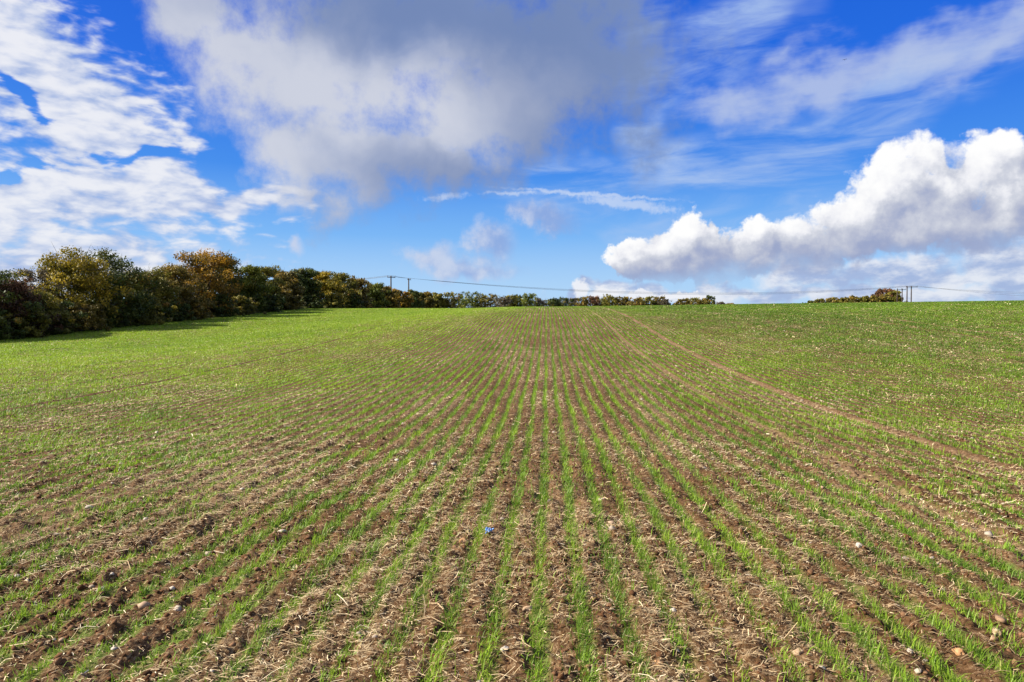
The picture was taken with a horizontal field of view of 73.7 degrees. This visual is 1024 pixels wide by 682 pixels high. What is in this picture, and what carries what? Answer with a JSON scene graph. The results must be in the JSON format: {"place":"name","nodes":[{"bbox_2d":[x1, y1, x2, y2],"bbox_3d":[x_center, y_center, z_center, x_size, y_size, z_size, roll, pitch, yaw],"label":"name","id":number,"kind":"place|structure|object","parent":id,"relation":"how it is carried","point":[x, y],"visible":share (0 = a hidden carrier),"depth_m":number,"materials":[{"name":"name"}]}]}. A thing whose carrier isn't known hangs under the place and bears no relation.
{"place":"outdoors","nodes":[
{"label":"outdoors","id":0,"kind":"place"},
{"bbox_2d":[23,305,339,336],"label":"rough grass","id":1,"kind":"structure","parent":0,"point":[258,311],"depth_m":78.88,"materials":[{"name":"green plant"}]},
{"bbox_2d":[0,304,1023,681],"bbox_3d":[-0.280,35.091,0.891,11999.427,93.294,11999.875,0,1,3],"label":"field","id":2,"kind":"structure","parent":0,"point":[110,658],"depth_m":5.89,"materials":[{"name":"soil"}]},
{"bbox_2d":[0,307,35,339],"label":"bush","id":3,"kind":"object","parent":2,"relation":"on","point":[8,330],"visible":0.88,"depth_m":51.44,"materials":[{"name":"green plant"}]},
{"bbox_2d":[0,269,46,325],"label":"hedge tree","id":4,"kind":"object","parent":2,"relation":"on","point":[4,276],"visible":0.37,"depth_m":52.50,"materials":[{"name":"green plant"}]},
{"bbox_2d":[0,301,60,337],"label":"bush","id":5,"kind":"object","parent":2,"relation":"on","point":[43,317],"visible":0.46,"depth_m":53.40,"materials":[{"name":"green plant"}]},
{"bbox_2d":[0,276,63,336],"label":"hedge tree","id":6,"kind":"object","parent":2,"relation":"on","point":[16,287],"visible":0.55,"depth_m":53.09,"materials":[{"name":"green plant"}]},
{"bbox_2d":[2,284,80,334],"bbox_3d":[-39.726,-2.482,56.349,7.292,4.709,8.161,0,1,3],"label":"hedge bush","id":7,"kind":"object","parent":2,"relation":"on","point":[65,319],"visible":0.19,"depth_m":55.93,"materials":[{"name":"green plant"}]},
{"bbox_2d":[11,268,72,300],"bbox_3d":[-43.207,-3.744,62.057,6.363,6.210,6.574,0,1,-15],"label":"hedge tree","id":8,"kind":"object","parent":2,"relation":"on","point":[41,272],"visible":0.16,"depth_m":61.34,"materials":[{"name":"green plant"}]},
{"bbox_2d":[43,297,88,333],"bbox_3d":[-39.817,-2.062,58.222,5.882,3.577,6.268,-1,2,-38],"label":"bush","id":9,"kind":"object","parent":2,"relation":"on","point":[67,304],"visible":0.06,"depth_m":57.54,"materials":[{"name":"green plant"}]},
{"bbox_2d":[10,245,131,328],"bbox_3d":[-40.416,-4.957,63.432,9.646,8.450,9.786,0,1,3],"label":"hedge tree","id":10,"kind":"object","parent":2,"relation":"on","point":[70,270],"visible":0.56,"depth_m":62.39,"materials":[{"name":"green plant"}]},
{"bbox_2d":[65,303,111,331],"bbox_3d":[-38.396,-2.066,60.502,4.698,3.082,5.981,0,1,3],"label":"bush","id":11,"kind":"object","parent":2,"relation":"on","point":[91,321],"visible":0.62,"depth_m":60.29,"materials":[{"name":"green plant"}]},
{"bbox_2d":[89,298,140,327],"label":"bush","id":12,"kind":"object","parent":2,"relation":"on","point":[127,321],"visible":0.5,"depth_m":65.81,"materials":[{"name":"green plant"}]},
{"bbox_2d":[61,246,172,322],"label":"hedge tree","id":13,"kind":"object","parent":2,"relation":"on","point":[138,280],"visible":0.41,"depth_m":67.94,"materials":[{"name":"green plant"}]},
{"bbox_2d":[124,296,177,324],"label":"bush","id":14,"kind":"object","parent":2,"relation":"on","point":[146,318],"visible":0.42,"depth_m":69.81,"materials":[{"name":"green plant"}]},
{"bbox_2d":[120,266,185,320],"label":"hedge tree","id":15,"kind":"object","parent":2,"relation":"on","point":[163,294],"visible":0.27,"depth_m":75.38,"materials":[{"name":"green plant"}]},
{"bbox_2d":[151,299,196,321],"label":"bush","id":16,"kind":"object","parent":2,"relation":"on","point":[183,314],"visible":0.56,"depth_m":75.52,"materials":[{"name":"green plant"}]},
{"bbox_2d":[145,261,208,312],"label":"hedge tree","id":17,"kind":"object","parent":2,"relation":"on","point":[175,280],"visible":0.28,"depth_m":79.61,"materials":[{"name":"green plant"}]},
{"bbox_2d":[176,296,215,319],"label":"bush","id":18,"kind":"object","parent":2,"relation":"on","point":[200,311],"visible":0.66,"depth_m":79.54,"materials":[{"name":"green plant"}]},
{"bbox_2d":[173,248,245,313],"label":"hedge tree","id":19,"kind":"object","parent":2,"relation":"on","point":[204,269],"visible":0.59,"depth_m":86.81,"materials":[{"name":"green plant"}]},
{"bbox_2d":[200,293,250,316],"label":"bush","id":20,"kind":"object","parent":2,"relation":"on","point":[224,299],"visible":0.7,"depth_m":87.16,"materials":[{"name":"green plant"}]},
{"bbox_2d":[199,252,258,301],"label":"hedge tree","id":21,"kind":"object","parent":2,"relation":"on","point":[234,281],"visible":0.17,"depth_m":96.35,"materials":[{"name":"green plant"}]},
{"bbox_2d":[232,295,266,314],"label":"bush","id":22,"kind":"object","parent":2,"relation":"on","point":[243,306],"visible":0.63,"depth_m":92.79,"materials":[{"name":"green plant"}]},
{"bbox_2d":[227,263,278,312],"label":"hedge tree","id":23,"kind":"object","parent":2,"relation":"on","point":[251,272],"visible":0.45,"depth_m":98.91,"materials":[{"name":"green plant"}]},
{"bbox_2d":[255,265,288,306],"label":"hedge tree","id":24,"kind":"object","parent":2,"relation":"on","point":[268,271],"visible":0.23,"depth_m":106.22,"materials":[{"name":"green plant"}]},
{"bbox_2d":[259,292,286,311],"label":"bush","id":25,"kind":"object","parent":2,"relation":"on","point":[270,303],"visible":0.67,"depth_m":101.94,"materials":[{"name":"green plant"}]},
{"bbox_2d":[268,268,306,304],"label":"hedge tree","id":26,"kind":"object","parent":2,"relation":"on","point":[288,277],"visible":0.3,"depth_m":112.99,"materials":[{"name":"green plant"}]},
{"bbox_2d":[277,287,303,309],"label":"bush","id":27,"kind":"object","parent":2,"relation":"on","point":[289,304],"visible":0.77,"depth_m":108.73,"materials":[{"name":"green plant"}]},
{"bbox_2d":[290,267,324,307],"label":"hedge tree","id":28,"kind":"object","parent":2,"relation":"on","point":[305,278],"visible":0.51,"depth_m":122.22,"materials":[{"name":"green plant"}]},
{"bbox_2d":[298,294,331,308],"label":"bush","id":29,"kind":"object","parent":2,"relation":"on","point":[310,298],"visible":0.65,"depth_m":120.27,"materials":[{"name":"green plant"}]},
{"bbox_2d":[310,270,348,307],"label":"hedge tree","id":30,"kind":"object","parent":2,"relation":"on","point":[330,285],"visible":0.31,"depth_m":132.24,"materials":[{"name":"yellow plant"}]},
{"bbox_2d":[319,293,350,307],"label":"bush","id":31,"kind":"object","parent":2,"relation":"on","point":[340,302],"visible":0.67,"depth_m":130.76,"materials":[{"name":"green plant"}]},
{"bbox_2d":[324,272,362,307],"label":"hedge tree","id":32,"kind":"object","parent":2,"relation":"on","point":[344,277],"visible":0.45,"depth_m":145.29,"materials":[{"name":"green plant"}]},
{"bbox_2d":[338,293,364,307],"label":"bush","id":33,"kind":"object","parent":2,"relation":"on","point":[355,299],"visible":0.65,"depth_m":145.75,"materials":[{"name":"green plant"}]},
{"bbox_2d":[347,275,375,307],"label":"hedge tree","id":34,"kind":"object","parent":2,"relation":"on","point":[365,299],"visible":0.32,"depth_m":158.48,"materials":[{"name":"green plant"}]},
{"bbox_2d":[363,282,391,307],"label":"hedge tree","id":35,"kind":"object","parent":2,"relation":"on","point":[378,295],"visible":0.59,"depth_m":171.92,"materials":[{"name":"green plant"}]},
{"bbox_2d":[387,275,394,286],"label":"utility pole","id":36,"kind":"object","parent":2,"relation":"on","point":[390,277],"visible":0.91,"depth_m":206.61,"materials":[{"name":"wood"}]},
{"bbox_2d":[381,286,401,307],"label":"hedge bush","id":37,"kind":"object","parent":2,"relation":"on","point":[393,295],"visible":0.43,"depth_m":186.77,"materials":[{"name":"green plant"}]},
{"bbox_2d":[392,288,413,307],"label":"hedge bush","id":38,"kind":"object","parent":2,"relation":"on","point":[407,299],"visible":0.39,"depth_m":203.85,"materials":[{"name":"green plant"}]},
{"bbox_2d":[403,289,425,307],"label":"hedge bush","id":39,"kind":"object","parent":2,"relation":"on","point":[417,303],"visible":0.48,"depth_m":221.63,"materials":[{"name":"green plant"}]},
{"bbox_2d":[420,291,439,307],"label":"hedge bush","id":40,"kind":"object","parent":2,"relation":"on","point":[427,299],"visible":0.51,"depth_m":245.00,"materials":[{"name":"green plant"}]},
{"bbox_2d":[430,292,448,307],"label":"hedge bush","id":41,"kind":"object","parent":2,"relation":"on","point":[439,297],"visible":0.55,"depth_m":273.14,"materials":[{"name":"green plant"}]},
{"bbox_2d":[443,291,464,307],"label":"skyline bush","id":42,"kind":"object","parent":2,"relation":"on","point":[447,295],"visible":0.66,"depth_m":275.68,"materials":[{"name":"green plant"}]},
{"bbox_2d":[449,293,470,306],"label":"skyline bush","id":43,"kind":"object","parent":2,"relation":"on","point":[458,298],"visible":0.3,"depth_m":281.08,"materials":[{"name":"green plant"}]},
{"bbox_2d":[455,291,481,307],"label":"skyline bush","id":44,"kind":"object","parent":2,"relation":"on","point":[465,302],"visible":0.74,"depth_m":270.89,"materials":[{"name":"green plant"}]},
{"bbox_2d":[469,293,490,307],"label":"skyline bush","id":45,"kind":"object","parent":2,"relation":"on","point":[480,298],"visible":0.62,"depth_m":275.60,"materials":[{"name":"green plant"}]},
{"bbox_2d":[481,293,499,307],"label":"skyline bush","id":46,"kind":"object","parent":2,"relation":"on","point":[491,298],"visible":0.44,"depth_m":281.04,"materials":[{"name":"green plant"}]},
{"bbox_2d":[495,295,512,306],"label":"skyline bush","id":47,"kind":"object","parent":2,"relation":"on","point":[506,301],"visible":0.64,"depth_m":269.80,"materials":[{"name":"green plant"}]},
{"bbox_2d":[0,300,1023,681],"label":"wheat seedlings","id":48,"kind":"object","parent":2,"relation":"on","point":[232,340],"visible":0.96,"depth_m":11.16,"materials":[{"name":"green plant"}]},
{"bbox_2d":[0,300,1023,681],"bbox_3d":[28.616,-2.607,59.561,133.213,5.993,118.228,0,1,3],"label":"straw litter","id":49,"kind":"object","parent":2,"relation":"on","point":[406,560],"visible":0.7,"depth_m":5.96,"materials":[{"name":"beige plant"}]},
{"bbox_2d":[0,352,1023,681],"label":"soil clods","id":50,"kind":"object","parent":2,"relation":"on","point":[428,638],"visible":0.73,"depth_m":5.00,"materials":[{"name":"brown soil"}]},
{"bbox_2d":[0,307,1023,681],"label":"field stones","id":51,"kind":"object","parent":2,"relation":"on","point":[256,627],"visible":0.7,"depth_m":5.54,"materials":[{"name":"beige stone"}]},
{"bbox_2d":[505,295,518,306],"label":"skyline bush","id":52,"kind":"object","parent":2,"relation":"on","point":[515,299],"visible":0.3,"depth_m":274.99,"materials":[{"name":"green plant"}]},
{"bbox_2d":[512,294,527,306],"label":"skyline bush","id":53,"kind":"object","parent":2,"relation":"on","point":[520,300],"visible":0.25,"depth_m":279.53,"materials":[{"name":"green plant"}]},
{"bbox_2d":[522,605,532,611],"bbox_3d":[0.099,1.611,4.100,0.082,0.046,0.048,-1,-4,-26],"label":"stone","id":54,"kind":"object","parent":2,"relation":"on","point":[526,608],"visible":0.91,"depth_m":4.08,"materials":[{"name":"beige stone"}]},
{"bbox_2d":[520,293,542,306],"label":"skyline bush","id":55,"kind":"object","parent":2,"relation":"on","point":[531,297],"visible":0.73,"depth_m":269.49,"materials":[{"name":"green plant"}]},
{"bbox_2d":[531,297,548,306],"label":"skyline bush","id":56,"kind":"object","parent":2,"relation":"on","point":[540,300],"visible":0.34,"depth_m":275.37,"materials":[{"name":"green plant"}]},
{"bbox_2d":[541,297,560,306],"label":"skyline bush","id":57,"kind":"object","parent":2,"relation":"on","point":[553,301],"visible":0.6,"depth_m":268.54,"materials":[{"name":"green plant"}]},
{"bbox_2d":[558,297,574,305],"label":"skyline bush","id":58,"kind":"object","parent":2,"relation":"on","point":[563,300],"visible":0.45,"depth_m":274.70,"materials":[{"name":"green plant"}]},
{"bbox_2d":[569,297,579,305],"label":"skyline bush","id":59,"kind":"object","parent":2,"relation":"on","point":[575,299],"visible":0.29,"depth_m":278.90,"materials":[{"name":"green plant"}]},
{"bbox_2d":[569,296,592,305],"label":"skyline bush","id":60,"kind":"object","parent":2,"relation":"on","point":[584,301],"visible":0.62,"depth_m":268.08,"materials":[{"name":"green plant"}]},
{"bbox_2d":[587,295,600,305],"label":"skyline bush","id":61,"kind":"object","parent":2,"relation":"on","point":[592,298],"visible":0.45,"depth_m":274.06,"materials":[{"name":"green plant"}]},
{"bbox_2d":[598,294,617,305],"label":"skyline bush","id":62,"kind":"object","parent":2,"relation":"on","point":[604,302],"visible":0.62,"depth_m":267.79,"materials":[{"name":"green plant"}]},
{"bbox_2d":[612,296,625,305],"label":"skyline bush","id":63,"kind":"object","parent":2,"relation":"on","point":[620,302],"visible":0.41,"depth_m":273.50,"materials":[{"name":"green plant"}]},
{"bbox_2d":[622,296,632,305],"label":"skyline bush","id":64,"kind":"object","parent":2,"relation":"on","point":[625,298],"visible":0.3,"depth_m":278.21,"materials":[{"name":"green plant"}]},
{"bbox_2d":[622,297,644,305],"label":"skyline bush","id":65,"kind":"object","parent":2,"relation":"on","point":[637,301],"visible":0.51,"depth_m":266.72,"materials":[{"name":"green plant"}]},
{"bbox_2d":[641,296,656,304],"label":"skyline bush","id":66,"kind":"object","parent":2,"relation":"on","point":[647,300],"visible":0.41,"depth_m":273.24,"materials":[{"name":"green plant"}]},
{"bbox_2d":[651,295,671,304],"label":"skyline bush","id":67,"kind":"object","parent":2,"relation":"on","point":[657,299],"visible":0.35,"depth_m":276.50,"materials":[{"name":"green plant"}]},
{"bbox_2d":[658,298,670,304],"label":"skyline bush","id":68,"kind":"object","parent":2,"relation":"on","point":[665,301],"visible":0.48,"depth_m":266.73,"materials":[{"name":"green plant"}]},
{"bbox_2d":[672,298,692,304],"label":"skyline bush","id":69,"kind":"object","parent":2,"relation":"on","point":[680,302],"visible":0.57,"depth_m":272.35,"materials":[{"name":"green plant"}]},
{"bbox_2d":[684,297,697,304],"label":"skyline bush","id":70,"kind":"object","parent":2,"relation":"on","point":[693,299],"visible":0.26,"depth_m":275.28,"materials":[{"name":"green plant"}]},
{"bbox_2d":[685,298,713,304],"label":"skyline bush","id":71,"kind":"object","parent":2,"relation":"on","point":[702,302],"visible":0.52,"depth_m":265.45,"materials":[{"name":"green plant"}]},
{"bbox_2d":[702,295,715,303],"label":"skyline bush","id":72,"kind":"object","parent":2,"relation":"on","point":[710,300],"visible":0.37,"depth_m":271.88,"materials":[{"name":"green plant"}]},
{"bbox_2d":[792,648,804,655],"bbox_3d":[1.480,1.609,3.522,0.074,0.045,0.048,0,1,-15],"label":"stone","id":73,"kind":"object","parent":2,"relation":"on","point":[796,651],"visible":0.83,"depth_m":3.51,"materials":[{"name":"beige stone"}]},
{"bbox_2d":[813,298,828,302],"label":"skyline bush","id":74,"kind":"object","parent":2,"relation":"on","point":[822,299],"visible":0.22,"depth_m":313.57,"materials":[{"name":"green plant"}]},
{"bbox_2d":[818,297,846,302],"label":"skyline bush","id":75,"kind":"object","parent":2,"relation":"on","point":[831,300],"visible":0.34,"depth_m":313.10,"materials":[{"name":"green plant"}]},
{"bbox_2d":[832,297,859,302],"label":"skyline bush","id":76,"kind":"object","parent":2,"relation":"on","point":[840,300],"visible":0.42,"depth_m":312.43,"materials":[{"name":"green plant"}]},
{"bbox_2d":[842,295,858,302],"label":"skyline bush","id":77,"kind":"object","parent":2,"relation":"on","point":[852,297],"visible":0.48,"depth_m":312.00,"materials":[{"name":"green plant"}]},
{"bbox_2d":[847,296,871,302],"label":"skyline bush","id":78,"kind":"object","parent":2,"relation":"on","point":[859,299],"visible":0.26,"depth_m":311.59,"materials":[{"name":"green plant"}]},
{"bbox_2d":[860,295,878,301],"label":"skyline bush","id":79,"kind":"object","parent":2,"relation":"on","point":[869,298],"visible":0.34,"depth_m":311.24,"materials":[{"name":"green plant"}]},
{"bbox_2d":[867,294,888,301],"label":"skyline bush","id":80,"kind":"object","parent":2,"relation":"on","point":[882,298],"visible":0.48,"depth_m":310.45,"materials":[{"name":"green plant"}]},
{"bbox_2d":[871,288,900,301],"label":"wind shaped tree","id":81,"kind":"object","parent":2,"relation":"on","point":[878,292],"visible":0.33,"depth_m":315.12,"materials":[{"name":"brown plant"}]},
{"bbox_2d":[883,290,903,301],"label":"wind shaped tree","id":82,"kind":"object","parent":2,"relation":"on","point":[889,298],"visible":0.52,"depth_m":310.36,"materials":[{"name":"green plant"}]},
{"bbox_2d":[897,288,905,301],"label":"utility pole","id":83,"kind":"object","parent":2,"relation":"on","point":[902,294],"visible":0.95,"depth_m":297.10,"materials":[{"name":"wood"}]},
{"bbox_2d":[906,286,917,301],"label":"utility pole","id":84,"kind":"object","parent":2,"relation":"on","point":[907,294],"visible":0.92,"depth_m":281.66,"materials":[{"name":"wood"}]},
{"bbox_2d":[411,278,898,292],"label":"power line","id":85,"kind":"object","parent":84,"relation":"attached to","point":[625,291],"visible":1,"depth_m":251.98,"materials":[{"name":"metal"}]},
{"bbox_2d":[433,280,903,293],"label":"power line","id":86,"kind":"object","parent":84,"relation":"attached to","point":[668,293],"visible":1,"depth_m":256.07,"materials":[{"name":"metal"}]},
{"bbox_2d":[432,280,909,294],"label":"power line","id":87,"kind":"object","parent":84,"relation":"attached to","point":[675,294],"visible":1,"depth_m":256.58,"materials":[{"name":"metal"}]},
{"bbox_2d":[952,648,964,655],"bbox_3d":[2.307,1.605,3.525,0.050,0.052,0.074,0,1,6],"label":"stone","id":88,"kind":"object","parent":2,"relation":"on","point":[958,651],"visible":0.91,"depth_m":3.50,"materials":[{"name":"beige stone"}]},
{"bbox_2d":[992,626,1001,636],"bbox_3d":[2.645,1.592,3.729,0.047,0.049,0.074,-10,-4,24],"label":"stone","id":89,"kind":"object","parent":2,"relation":"on","point":[997,633],"visible":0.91,"depth_m":3.71,"materials":[{"name":"beige stone"}]},
{"bbox_2d":[0,0,1023,307],"label":"sky","id":90,"kind":"structure","parent":0,"point":[724,150],"materials":[{"name":"blue"}]}
]}

